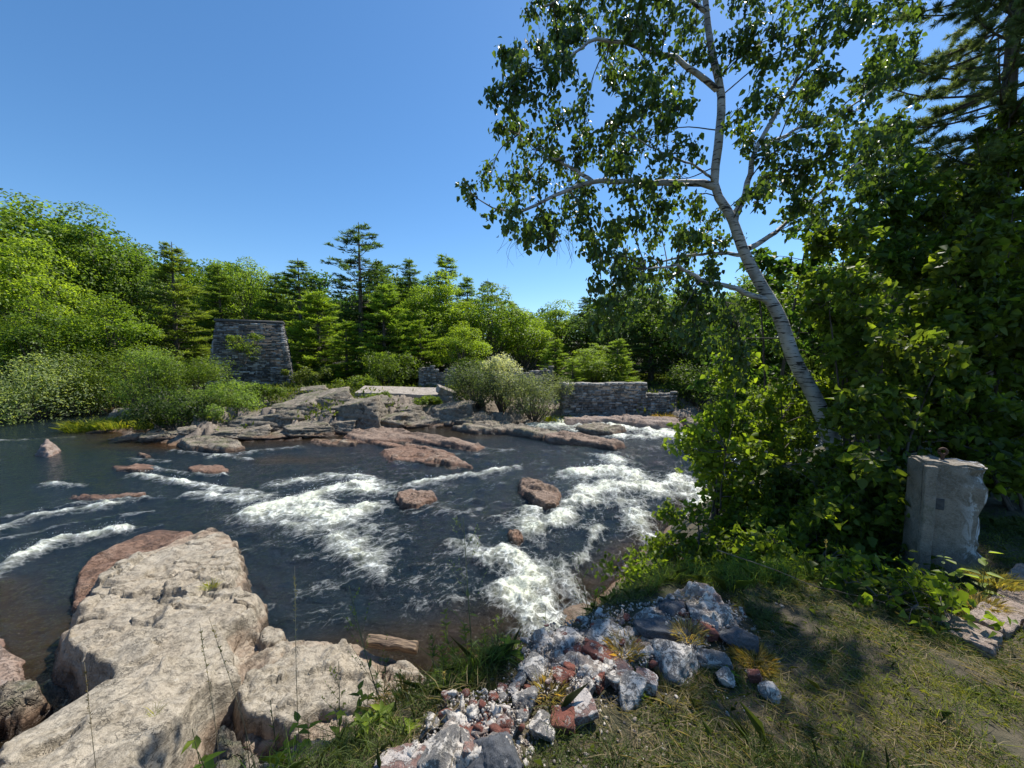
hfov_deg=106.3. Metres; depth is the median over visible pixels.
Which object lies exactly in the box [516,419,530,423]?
ledge stone
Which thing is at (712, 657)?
rubble stone
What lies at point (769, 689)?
rubble stone
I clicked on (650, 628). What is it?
rubble stone
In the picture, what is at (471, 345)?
broadleaf tree
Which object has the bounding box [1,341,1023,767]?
ground
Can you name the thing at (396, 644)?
driftwood log
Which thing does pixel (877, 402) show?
sapling
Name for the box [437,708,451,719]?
rubble fragment
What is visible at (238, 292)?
broadleaf tree
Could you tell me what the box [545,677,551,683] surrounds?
rubble fragment
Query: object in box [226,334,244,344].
wall plant
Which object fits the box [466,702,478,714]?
rubble fragment
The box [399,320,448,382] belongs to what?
young pine
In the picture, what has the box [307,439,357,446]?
river rock
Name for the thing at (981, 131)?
sapling
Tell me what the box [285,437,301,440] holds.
ledge stone
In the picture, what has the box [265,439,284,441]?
ledge stone
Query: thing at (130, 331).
broadleaf tree
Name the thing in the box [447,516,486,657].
tall weed
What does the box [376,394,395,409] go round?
boulder
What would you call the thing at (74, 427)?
grass clump
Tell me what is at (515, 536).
river rock
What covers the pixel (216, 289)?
pine tree
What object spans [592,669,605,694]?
brick
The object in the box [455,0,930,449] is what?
birch tree
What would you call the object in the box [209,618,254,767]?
seed stalk
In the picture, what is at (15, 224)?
broadleaf tree
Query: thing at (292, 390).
ground cover
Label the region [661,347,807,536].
sapling
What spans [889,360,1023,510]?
sapling
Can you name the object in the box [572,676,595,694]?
rubble stone
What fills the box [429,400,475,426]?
boulder
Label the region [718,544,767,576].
leafy weed
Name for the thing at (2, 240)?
broadleaf tree
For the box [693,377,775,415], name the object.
bush
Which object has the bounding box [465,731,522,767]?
rubble stone
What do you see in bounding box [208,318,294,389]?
stone tower
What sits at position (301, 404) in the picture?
boulder
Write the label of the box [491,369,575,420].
bush
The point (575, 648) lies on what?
brick
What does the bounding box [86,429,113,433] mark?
boulder
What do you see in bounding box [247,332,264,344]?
wall plant
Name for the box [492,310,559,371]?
broadleaf tree
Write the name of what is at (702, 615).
rubble stone
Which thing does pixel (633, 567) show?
shrub
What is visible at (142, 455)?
river rock
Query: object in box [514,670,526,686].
rubble fragment
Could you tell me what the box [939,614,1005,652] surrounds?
edging block
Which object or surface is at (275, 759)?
bank grass
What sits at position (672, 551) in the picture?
shrub
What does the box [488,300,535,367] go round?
pine tree
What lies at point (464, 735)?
rubble fragment
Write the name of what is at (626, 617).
rubble fragment
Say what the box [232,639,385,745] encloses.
river rock
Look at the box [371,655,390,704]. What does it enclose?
leafy weed
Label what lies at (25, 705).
river rock
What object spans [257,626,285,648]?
river rock
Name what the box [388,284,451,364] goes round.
broadleaf tree
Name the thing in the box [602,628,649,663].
grass tuft
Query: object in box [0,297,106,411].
broadleaf tree
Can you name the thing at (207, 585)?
grass tuft
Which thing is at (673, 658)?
rubble stone
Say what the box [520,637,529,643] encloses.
rubble fragment
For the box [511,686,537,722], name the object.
rubble stone
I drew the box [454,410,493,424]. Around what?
boulder
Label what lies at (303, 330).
young pine
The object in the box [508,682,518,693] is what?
rubble fragment
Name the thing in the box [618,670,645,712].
rubble stone
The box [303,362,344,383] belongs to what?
bush
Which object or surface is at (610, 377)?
bush
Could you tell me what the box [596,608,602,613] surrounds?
rubble fragment
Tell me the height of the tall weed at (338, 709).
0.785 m
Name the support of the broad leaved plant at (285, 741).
on the ground at (997, 731)
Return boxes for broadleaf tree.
[0,188,150,376]
[0,224,61,320]
[0,236,115,369]
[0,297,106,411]
[12,200,171,373]
[41,291,165,405]
[65,235,188,369]
[153,258,260,362]
[192,256,296,332]
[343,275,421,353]
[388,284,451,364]
[393,270,492,372]
[430,320,492,375]
[445,282,540,370]
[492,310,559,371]
[529,299,602,373]
[564,343,623,382]
[566,282,670,375]
[630,287,772,376]
[667,274,829,393]
[739,261,909,401]
[770,246,975,379]
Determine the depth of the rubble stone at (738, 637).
2.28 m
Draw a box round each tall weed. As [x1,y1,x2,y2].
[321,661,349,732]
[343,587,400,700]
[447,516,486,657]
[489,614,505,645]
[572,554,595,613]
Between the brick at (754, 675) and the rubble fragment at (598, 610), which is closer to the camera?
the brick at (754, 675)
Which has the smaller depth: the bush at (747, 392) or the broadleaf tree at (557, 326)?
the bush at (747, 392)
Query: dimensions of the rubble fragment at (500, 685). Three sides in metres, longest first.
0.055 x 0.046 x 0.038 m
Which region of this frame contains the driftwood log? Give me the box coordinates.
[364,633,418,655]
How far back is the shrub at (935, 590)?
2.70 m
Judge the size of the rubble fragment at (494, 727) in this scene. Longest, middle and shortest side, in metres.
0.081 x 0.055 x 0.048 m
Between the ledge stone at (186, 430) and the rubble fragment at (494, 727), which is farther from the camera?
the ledge stone at (186, 430)
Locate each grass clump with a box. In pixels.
[48,415,122,432]
[85,415,148,430]
[124,420,161,429]
[538,413,574,422]
[651,412,677,417]
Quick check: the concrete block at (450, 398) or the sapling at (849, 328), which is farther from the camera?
the concrete block at (450, 398)
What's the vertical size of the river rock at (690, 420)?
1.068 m
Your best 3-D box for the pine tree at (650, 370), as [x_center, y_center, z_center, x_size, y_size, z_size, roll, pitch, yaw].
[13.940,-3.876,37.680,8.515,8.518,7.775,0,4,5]
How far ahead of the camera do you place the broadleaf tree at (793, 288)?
28.62 m
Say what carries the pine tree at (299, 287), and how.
on the ground at (997, 731)
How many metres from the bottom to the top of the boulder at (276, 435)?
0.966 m
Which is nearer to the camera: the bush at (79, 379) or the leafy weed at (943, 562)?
the leafy weed at (943, 562)
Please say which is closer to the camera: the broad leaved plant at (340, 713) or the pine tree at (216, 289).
the broad leaved plant at (340, 713)
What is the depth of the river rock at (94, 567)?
8.01 m
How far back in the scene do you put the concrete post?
3.42 m
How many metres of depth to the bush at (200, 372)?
25.68 m
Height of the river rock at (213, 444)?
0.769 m
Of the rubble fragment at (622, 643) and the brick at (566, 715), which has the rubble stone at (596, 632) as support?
the rubble fragment at (622, 643)
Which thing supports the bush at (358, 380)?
on the ground at (997, 731)
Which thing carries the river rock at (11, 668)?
on the ground at (997, 731)
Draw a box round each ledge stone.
[145,427,166,433]
[164,430,177,434]
[176,425,197,434]
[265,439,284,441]
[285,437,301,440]
[322,410,336,415]
[428,423,444,427]
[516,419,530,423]
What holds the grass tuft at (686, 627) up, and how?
on the ground at (997, 731)
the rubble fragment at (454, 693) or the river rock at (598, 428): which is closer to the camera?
the rubble fragment at (454, 693)
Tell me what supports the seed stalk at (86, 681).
on the ground at (997, 731)
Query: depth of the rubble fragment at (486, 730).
1.67 m
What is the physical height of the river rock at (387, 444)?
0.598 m
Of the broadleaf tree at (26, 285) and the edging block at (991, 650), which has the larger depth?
the broadleaf tree at (26, 285)
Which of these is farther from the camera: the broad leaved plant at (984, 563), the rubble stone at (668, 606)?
the broad leaved plant at (984, 563)
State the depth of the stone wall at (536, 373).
30.75 m
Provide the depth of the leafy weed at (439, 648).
2.53 m
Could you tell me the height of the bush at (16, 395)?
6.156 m
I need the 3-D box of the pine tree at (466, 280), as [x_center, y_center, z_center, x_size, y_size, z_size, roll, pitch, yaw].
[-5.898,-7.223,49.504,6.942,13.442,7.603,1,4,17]
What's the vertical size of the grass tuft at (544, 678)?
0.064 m
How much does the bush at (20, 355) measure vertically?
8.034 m
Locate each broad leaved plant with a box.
[181,729,217,767]
[194,751,224,767]
[277,735,302,761]
[281,711,321,759]
[325,680,375,742]
[483,634,523,659]
[945,545,1004,608]
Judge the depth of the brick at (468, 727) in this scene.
1.72 m
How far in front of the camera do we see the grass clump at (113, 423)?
22.00 m
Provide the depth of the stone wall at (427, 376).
33.25 m
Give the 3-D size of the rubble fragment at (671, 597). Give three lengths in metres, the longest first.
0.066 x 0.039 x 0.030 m
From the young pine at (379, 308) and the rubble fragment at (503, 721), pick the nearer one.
the rubble fragment at (503, 721)
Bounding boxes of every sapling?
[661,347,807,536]
[686,218,847,452]
[718,372,856,539]
[775,123,1023,440]
[780,221,913,449]
[789,322,984,556]
[835,115,950,444]
[874,97,1023,444]
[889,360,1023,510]
[892,192,1023,487]
[990,237,1023,426]
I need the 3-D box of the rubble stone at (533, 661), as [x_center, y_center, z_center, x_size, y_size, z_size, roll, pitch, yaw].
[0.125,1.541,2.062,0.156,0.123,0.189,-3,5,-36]
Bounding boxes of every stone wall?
[418,365,455,388]
[509,366,553,390]
[558,382,647,416]
[646,391,677,415]
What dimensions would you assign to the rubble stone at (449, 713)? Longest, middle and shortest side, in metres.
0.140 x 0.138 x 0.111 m
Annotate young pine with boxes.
[285,290,357,379]
[317,320,368,381]
[343,283,419,378]
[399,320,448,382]
[536,339,573,384]
[555,358,590,394]
[595,337,641,382]
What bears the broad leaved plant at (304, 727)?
on the ground at (997, 731)
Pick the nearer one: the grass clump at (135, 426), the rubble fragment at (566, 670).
the rubble fragment at (566, 670)
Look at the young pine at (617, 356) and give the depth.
30.62 m
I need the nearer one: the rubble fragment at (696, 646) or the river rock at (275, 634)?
the rubble fragment at (696, 646)
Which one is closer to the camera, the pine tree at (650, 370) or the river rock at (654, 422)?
the river rock at (654, 422)
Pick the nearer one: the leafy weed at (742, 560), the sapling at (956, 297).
the leafy weed at (742, 560)
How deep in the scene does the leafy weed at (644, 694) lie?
1.92 m
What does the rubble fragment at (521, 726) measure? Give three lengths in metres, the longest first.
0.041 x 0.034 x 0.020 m
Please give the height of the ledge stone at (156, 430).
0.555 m
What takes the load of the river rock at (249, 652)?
in the river
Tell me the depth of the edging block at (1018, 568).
3.10 m
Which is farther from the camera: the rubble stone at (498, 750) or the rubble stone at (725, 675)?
the rubble stone at (725, 675)
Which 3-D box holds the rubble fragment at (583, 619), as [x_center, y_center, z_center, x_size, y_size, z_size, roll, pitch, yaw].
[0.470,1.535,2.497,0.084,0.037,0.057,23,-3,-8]
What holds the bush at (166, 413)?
on the ground at (997, 731)
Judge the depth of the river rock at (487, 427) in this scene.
21.24 m
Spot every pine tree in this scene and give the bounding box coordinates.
[134,241,216,384]
[189,262,238,363]
[251,272,306,355]
[264,258,343,364]
[304,222,406,374]
[354,261,396,360]
[389,257,425,366]
[413,253,471,368]
[453,275,487,369]
[474,281,501,355]
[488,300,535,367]
[562,296,610,368]
[620,301,691,383]
[691,350,722,385]
[836,0,1023,399]
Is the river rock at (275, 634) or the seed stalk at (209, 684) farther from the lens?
the river rock at (275, 634)
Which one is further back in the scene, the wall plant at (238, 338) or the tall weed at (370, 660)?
the wall plant at (238, 338)
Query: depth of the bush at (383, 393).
26.56 m
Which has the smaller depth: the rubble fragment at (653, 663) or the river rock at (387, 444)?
the rubble fragment at (653, 663)
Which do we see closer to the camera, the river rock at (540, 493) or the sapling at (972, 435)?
the sapling at (972, 435)
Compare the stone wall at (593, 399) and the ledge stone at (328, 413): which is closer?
the ledge stone at (328, 413)
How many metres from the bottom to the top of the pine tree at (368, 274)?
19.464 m
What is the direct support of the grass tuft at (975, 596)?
on the ground at (997, 731)
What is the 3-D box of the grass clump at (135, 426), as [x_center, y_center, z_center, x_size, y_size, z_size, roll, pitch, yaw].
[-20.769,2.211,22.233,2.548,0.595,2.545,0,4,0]
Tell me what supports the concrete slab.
on the concrete block at (450, 398)
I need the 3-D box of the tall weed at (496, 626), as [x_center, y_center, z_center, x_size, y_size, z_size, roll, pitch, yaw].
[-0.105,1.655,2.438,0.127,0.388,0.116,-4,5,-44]
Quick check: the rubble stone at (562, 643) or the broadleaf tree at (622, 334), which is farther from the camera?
the broadleaf tree at (622, 334)
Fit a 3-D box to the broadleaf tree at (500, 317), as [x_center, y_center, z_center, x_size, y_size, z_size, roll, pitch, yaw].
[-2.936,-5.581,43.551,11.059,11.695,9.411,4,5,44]
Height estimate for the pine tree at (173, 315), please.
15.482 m
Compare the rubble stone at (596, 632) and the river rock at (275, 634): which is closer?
the rubble stone at (596, 632)
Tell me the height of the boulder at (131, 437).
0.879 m
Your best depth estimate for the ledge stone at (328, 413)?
21.62 m
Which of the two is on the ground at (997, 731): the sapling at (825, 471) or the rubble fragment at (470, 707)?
the sapling at (825, 471)
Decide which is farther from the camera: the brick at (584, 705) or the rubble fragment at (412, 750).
the brick at (584, 705)
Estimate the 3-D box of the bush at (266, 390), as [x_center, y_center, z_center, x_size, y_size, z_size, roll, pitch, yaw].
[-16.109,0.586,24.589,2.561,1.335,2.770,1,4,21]
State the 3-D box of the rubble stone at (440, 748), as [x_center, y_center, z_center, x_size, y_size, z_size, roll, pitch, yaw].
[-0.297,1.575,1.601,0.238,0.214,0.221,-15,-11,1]
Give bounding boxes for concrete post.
[900,447,988,581]
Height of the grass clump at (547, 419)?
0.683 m
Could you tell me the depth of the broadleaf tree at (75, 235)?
39.73 m
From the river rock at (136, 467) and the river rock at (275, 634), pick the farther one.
the river rock at (136, 467)
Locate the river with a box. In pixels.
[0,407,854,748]
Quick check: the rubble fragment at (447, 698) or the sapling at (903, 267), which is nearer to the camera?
the rubble fragment at (447, 698)
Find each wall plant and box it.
[223,336,260,363]
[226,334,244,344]
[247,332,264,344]
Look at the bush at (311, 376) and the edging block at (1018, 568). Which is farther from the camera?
the bush at (311, 376)
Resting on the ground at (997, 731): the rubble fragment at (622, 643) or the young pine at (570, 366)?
the young pine at (570, 366)
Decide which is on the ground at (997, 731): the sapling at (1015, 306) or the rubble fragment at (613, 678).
the sapling at (1015, 306)
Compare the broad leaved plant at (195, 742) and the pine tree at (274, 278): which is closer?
the broad leaved plant at (195, 742)
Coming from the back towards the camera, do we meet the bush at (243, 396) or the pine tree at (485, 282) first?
the pine tree at (485, 282)
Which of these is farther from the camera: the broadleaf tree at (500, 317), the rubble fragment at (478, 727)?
the broadleaf tree at (500, 317)
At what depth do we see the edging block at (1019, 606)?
2.75 m
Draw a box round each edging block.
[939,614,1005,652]
[949,627,996,659]
[962,602,1023,638]
[987,593,1023,614]
[996,585,1023,604]
[1005,563,1023,583]
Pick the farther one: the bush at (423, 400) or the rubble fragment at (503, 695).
the bush at (423, 400)
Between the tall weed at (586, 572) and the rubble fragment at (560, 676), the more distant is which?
the tall weed at (586, 572)
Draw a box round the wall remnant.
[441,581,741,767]
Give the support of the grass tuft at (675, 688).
on the ground at (997, 731)
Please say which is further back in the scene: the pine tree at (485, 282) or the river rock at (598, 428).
the pine tree at (485, 282)
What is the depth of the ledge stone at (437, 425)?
23.51 m
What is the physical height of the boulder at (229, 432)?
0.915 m
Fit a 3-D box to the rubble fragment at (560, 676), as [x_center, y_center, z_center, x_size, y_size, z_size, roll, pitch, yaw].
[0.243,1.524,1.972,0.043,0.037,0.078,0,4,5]
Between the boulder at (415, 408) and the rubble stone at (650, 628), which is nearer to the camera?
the rubble stone at (650, 628)
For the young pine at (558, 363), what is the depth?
35.60 m
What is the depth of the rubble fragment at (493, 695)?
1.85 m
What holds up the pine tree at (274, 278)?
on the ground at (997, 731)
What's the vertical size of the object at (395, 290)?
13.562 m
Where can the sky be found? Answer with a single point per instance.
(265, 131)
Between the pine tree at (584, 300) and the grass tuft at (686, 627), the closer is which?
the grass tuft at (686, 627)
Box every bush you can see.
[0,312,65,401]
[0,318,56,398]
[0,349,129,425]
[3,335,138,414]
[42,342,174,413]
[98,345,187,414]
[116,385,227,430]
[128,352,241,397]
[171,375,268,420]
[233,383,287,401]
[280,364,333,385]
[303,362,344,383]
[331,373,383,387]
[357,350,423,386]
[361,390,391,397]
[387,357,435,385]
[412,395,442,406]
[441,358,513,408]
[475,360,504,379]
[480,352,523,412]
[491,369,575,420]
[571,360,628,382]
[662,358,725,405]
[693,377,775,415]
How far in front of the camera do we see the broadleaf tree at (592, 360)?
31.32 m
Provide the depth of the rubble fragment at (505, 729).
1.67 m
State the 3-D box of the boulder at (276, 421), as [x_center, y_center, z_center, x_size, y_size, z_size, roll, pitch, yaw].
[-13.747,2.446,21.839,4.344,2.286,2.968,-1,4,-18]
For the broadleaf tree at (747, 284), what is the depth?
31.14 m
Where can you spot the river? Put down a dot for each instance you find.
(392, 565)
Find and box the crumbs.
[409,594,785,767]
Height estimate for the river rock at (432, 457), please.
0.643 m
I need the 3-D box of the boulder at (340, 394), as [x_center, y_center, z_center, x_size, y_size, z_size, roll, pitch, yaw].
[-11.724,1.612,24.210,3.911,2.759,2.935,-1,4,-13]
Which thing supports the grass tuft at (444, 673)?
on the ground at (997, 731)
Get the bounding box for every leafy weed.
[238,700,282,767]
[350,699,420,739]
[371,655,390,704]
[391,633,449,704]
[391,668,442,710]
[435,607,502,674]
[641,691,653,704]
[680,546,727,571]
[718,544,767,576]
[726,664,740,683]
[733,553,792,583]
[911,550,951,586]
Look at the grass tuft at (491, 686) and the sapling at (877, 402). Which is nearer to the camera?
the grass tuft at (491, 686)
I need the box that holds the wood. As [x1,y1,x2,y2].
[5,216,886,370]
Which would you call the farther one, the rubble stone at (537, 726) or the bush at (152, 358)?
the bush at (152, 358)
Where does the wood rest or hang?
on the ground at (997, 731)
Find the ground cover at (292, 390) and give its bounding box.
[7,367,792,430]
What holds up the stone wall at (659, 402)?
on the ground at (997, 731)
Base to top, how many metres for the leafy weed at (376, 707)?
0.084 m
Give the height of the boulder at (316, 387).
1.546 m
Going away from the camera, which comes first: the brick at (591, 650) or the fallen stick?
the brick at (591, 650)
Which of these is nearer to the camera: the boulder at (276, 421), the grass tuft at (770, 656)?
the grass tuft at (770, 656)
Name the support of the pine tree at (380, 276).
on the ground at (997, 731)
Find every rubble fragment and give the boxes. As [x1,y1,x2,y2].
[407,739,418,757]
[425,712,439,729]
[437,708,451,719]
[441,690,447,698]
[443,695,450,701]
[447,690,457,697]
[460,688,469,697]
[460,729,469,743]
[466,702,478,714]
[468,698,476,705]
[468,707,480,718]
[470,727,489,736]
[473,723,483,734]
[479,699,485,708]
[486,719,494,724]
[488,690,498,700]
[489,723,501,732]
[496,714,511,728]
[497,683,505,692]
[499,691,507,701]
[499,704,510,712]
[500,728,509,733]
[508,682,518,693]
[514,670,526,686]
[516,709,527,721]
[519,723,524,730]
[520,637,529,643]
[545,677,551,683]
[556,673,562,685]
[563,661,574,670]
[563,668,573,677]
[579,616,589,624]
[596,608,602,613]
[607,674,619,682]
[619,639,624,646]
[623,613,630,621]
[649,660,657,667]
[667,594,675,599]
[693,638,700,649]
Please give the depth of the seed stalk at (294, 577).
2.21 m
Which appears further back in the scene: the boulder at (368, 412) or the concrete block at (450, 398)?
the concrete block at (450, 398)
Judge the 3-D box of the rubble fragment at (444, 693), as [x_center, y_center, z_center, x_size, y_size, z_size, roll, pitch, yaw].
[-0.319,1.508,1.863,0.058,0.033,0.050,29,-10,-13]
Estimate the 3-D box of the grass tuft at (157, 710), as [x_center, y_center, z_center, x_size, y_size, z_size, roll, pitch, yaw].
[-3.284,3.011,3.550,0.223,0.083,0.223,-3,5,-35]
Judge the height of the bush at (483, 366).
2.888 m
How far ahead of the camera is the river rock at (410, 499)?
11.07 m
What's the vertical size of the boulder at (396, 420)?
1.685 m
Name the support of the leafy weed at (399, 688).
on the ground at (997, 731)
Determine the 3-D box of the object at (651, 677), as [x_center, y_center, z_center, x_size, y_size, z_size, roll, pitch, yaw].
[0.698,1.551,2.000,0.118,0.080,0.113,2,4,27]
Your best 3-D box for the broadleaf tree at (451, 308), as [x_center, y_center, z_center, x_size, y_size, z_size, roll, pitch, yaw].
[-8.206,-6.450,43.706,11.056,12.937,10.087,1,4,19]
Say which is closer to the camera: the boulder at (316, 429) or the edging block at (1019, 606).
the edging block at (1019, 606)
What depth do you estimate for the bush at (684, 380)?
28.74 m
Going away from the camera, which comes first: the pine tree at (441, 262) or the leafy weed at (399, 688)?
the leafy weed at (399, 688)
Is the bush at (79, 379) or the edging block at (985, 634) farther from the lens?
the bush at (79, 379)
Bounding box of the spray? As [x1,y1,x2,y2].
[7,458,699,624]
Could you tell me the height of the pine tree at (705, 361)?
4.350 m
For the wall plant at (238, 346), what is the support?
attached to the stone tower
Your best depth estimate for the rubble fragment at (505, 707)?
1.78 m
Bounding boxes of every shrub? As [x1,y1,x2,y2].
[590,544,667,604]
[637,497,790,578]
[734,486,908,606]
[809,543,1018,641]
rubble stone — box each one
[416,723,463,767]
[440,709,468,727]
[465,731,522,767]
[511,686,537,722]
[517,651,545,684]
[528,709,556,742]
[552,626,584,653]
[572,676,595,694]
[583,619,623,649]
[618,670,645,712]
[633,616,682,642]
[648,639,699,688]
[655,598,687,619]
[685,599,730,631]
[693,647,732,670]
[715,666,734,687]
[718,625,759,655]
[757,680,781,703]
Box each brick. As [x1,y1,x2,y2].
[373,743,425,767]
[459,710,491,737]
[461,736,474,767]
[550,705,575,734]
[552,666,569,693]
[561,688,598,729]
[563,645,584,655]
[580,639,619,662]
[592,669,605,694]
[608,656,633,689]
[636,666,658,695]
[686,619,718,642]
[747,669,762,683]
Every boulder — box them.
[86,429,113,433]
[107,432,144,442]
[108,408,132,419]
[139,430,175,443]
[209,426,246,440]
[227,407,304,432]
[236,424,272,440]
[263,430,290,440]
[271,395,319,420]
[283,420,338,439]
[294,387,354,409]
[295,385,327,394]
[321,396,387,428]
[329,419,358,434]
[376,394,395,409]
[380,412,407,428]
[392,411,420,427]
[394,405,426,416]
[404,415,439,428]
[420,403,433,414]
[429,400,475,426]
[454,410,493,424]
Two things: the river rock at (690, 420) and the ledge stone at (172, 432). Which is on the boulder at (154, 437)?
the ledge stone at (172, 432)
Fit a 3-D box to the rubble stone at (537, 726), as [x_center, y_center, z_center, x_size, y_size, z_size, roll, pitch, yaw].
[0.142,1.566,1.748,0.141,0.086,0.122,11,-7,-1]
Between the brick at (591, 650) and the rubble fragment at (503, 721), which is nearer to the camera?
the rubble fragment at (503, 721)
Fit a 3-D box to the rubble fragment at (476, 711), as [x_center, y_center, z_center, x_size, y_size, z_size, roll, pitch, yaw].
[-0.170,1.507,1.762,0.073,0.031,0.040,17,3,-41]
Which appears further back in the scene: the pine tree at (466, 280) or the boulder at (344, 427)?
the pine tree at (466, 280)
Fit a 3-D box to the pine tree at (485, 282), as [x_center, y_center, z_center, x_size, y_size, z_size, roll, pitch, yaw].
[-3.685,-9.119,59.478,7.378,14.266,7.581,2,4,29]
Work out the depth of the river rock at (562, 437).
18.54 m
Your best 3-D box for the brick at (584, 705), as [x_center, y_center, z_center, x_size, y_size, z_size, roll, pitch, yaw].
[0.325,1.548,1.835,0.163,0.065,0.150,-11,15,1]
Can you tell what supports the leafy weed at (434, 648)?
on the ground at (997, 731)
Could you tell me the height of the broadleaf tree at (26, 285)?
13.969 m
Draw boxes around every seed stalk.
[84,662,95,767]
[198,623,219,767]
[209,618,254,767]
[293,566,300,760]
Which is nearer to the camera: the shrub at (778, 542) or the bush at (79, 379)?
the shrub at (778, 542)
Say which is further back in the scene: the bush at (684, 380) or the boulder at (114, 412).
the bush at (684, 380)
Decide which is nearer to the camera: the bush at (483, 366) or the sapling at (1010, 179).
the sapling at (1010, 179)
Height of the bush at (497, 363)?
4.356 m
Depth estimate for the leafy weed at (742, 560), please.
3.31 m
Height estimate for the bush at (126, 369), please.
6.862 m
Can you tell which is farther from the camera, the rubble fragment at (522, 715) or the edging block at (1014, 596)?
the edging block at (1014, 596)
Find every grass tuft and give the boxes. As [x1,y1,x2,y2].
[144,701,168,716]
[198,576,224,590]
[356,665,438,731]
[422,669,462,691]
[458,678,511,705]
[526,668,569,710]
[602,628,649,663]
[642,666,710,722]
[665,614,712,645]
[725,641,786,677]
[952,587,1020,612]
[957,561,1023,592]
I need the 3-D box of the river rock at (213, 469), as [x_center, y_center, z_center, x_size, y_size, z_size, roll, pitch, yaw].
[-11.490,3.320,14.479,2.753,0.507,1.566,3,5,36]
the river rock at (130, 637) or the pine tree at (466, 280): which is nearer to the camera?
the river rock at (130, 637)
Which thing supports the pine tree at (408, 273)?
on the ground at (997, 731)
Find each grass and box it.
[232,513,832,767]
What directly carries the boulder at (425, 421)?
on the ground at (997, 731)
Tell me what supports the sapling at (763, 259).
on the ground at (997, 731)
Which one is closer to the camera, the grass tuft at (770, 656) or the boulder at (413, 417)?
the grass tuft at (770, 656)
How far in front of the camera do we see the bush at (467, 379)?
25.95 m
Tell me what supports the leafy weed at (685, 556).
on the ground at (997, 731)
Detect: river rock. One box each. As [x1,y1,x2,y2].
[0,527,268,767]
[0,638,24,685]
[0,679,52,738]
[35,439,60,456]
[69,492,145,500]
[70,530,193,614]
[112,463,153,471]
[137,452,151,457]
[176,435,245,453]
[187,464,228,473]
[213,725,334,767]
[229,627,428,763]
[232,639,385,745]
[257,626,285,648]
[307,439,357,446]
[342,426,484,451]
[371,440,432,448]
[379,447,472,469]
[395,489,436,509]
[451,420,556,440]
[507,529,522,545]
[517,477,560,510]
[544,430,626,450]
[563,414,682,429]
[575,422,625,435]
[682,417,757,431]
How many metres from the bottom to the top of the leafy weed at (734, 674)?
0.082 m
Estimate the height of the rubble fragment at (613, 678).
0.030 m
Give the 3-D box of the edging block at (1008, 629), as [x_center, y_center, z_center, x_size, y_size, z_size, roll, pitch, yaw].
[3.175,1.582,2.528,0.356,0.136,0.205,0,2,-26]
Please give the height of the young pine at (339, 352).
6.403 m
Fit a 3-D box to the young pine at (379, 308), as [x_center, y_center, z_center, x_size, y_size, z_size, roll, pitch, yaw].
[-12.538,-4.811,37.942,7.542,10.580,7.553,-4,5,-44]
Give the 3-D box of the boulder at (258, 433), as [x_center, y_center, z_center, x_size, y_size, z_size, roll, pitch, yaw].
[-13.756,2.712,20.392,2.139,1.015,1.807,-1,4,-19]
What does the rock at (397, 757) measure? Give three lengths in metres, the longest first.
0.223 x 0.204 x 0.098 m
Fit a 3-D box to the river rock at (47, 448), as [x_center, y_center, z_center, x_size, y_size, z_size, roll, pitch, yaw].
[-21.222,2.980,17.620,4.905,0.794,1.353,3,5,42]
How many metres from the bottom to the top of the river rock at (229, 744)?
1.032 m
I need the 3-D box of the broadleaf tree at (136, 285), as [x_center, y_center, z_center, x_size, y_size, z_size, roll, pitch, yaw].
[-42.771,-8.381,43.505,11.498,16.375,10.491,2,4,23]
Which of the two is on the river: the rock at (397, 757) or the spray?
the spray
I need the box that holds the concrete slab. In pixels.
[354,386,441,397]
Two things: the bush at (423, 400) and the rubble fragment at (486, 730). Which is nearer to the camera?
the rubble fragment at (486, 730)
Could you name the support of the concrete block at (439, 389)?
on the concrete block at (450, 398)
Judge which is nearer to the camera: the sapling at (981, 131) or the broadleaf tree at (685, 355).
the sapling at (981, 131)
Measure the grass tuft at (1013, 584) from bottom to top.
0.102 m
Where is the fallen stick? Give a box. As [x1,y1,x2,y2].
[717,550,895,606]
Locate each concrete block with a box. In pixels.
[435,385,456,395]
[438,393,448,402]
[442,395,461,400]
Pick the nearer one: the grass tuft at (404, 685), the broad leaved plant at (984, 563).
the grass tuft at (404, 685)
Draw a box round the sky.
[0,0,1023,333]
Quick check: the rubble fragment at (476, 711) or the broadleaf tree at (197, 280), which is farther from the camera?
the broadleaf tree at (197, 280)
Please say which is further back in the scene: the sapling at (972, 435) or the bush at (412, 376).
the bush at (412, 376)
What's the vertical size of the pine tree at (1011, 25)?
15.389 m
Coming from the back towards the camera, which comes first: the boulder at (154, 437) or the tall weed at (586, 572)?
the boulder at (154, 437)
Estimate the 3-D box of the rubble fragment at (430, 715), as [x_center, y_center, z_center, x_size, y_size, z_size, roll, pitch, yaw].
[-0.364,1.531,1.744,0.060,0.033,0.090,6,-3,-28]
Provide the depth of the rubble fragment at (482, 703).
1.78 m

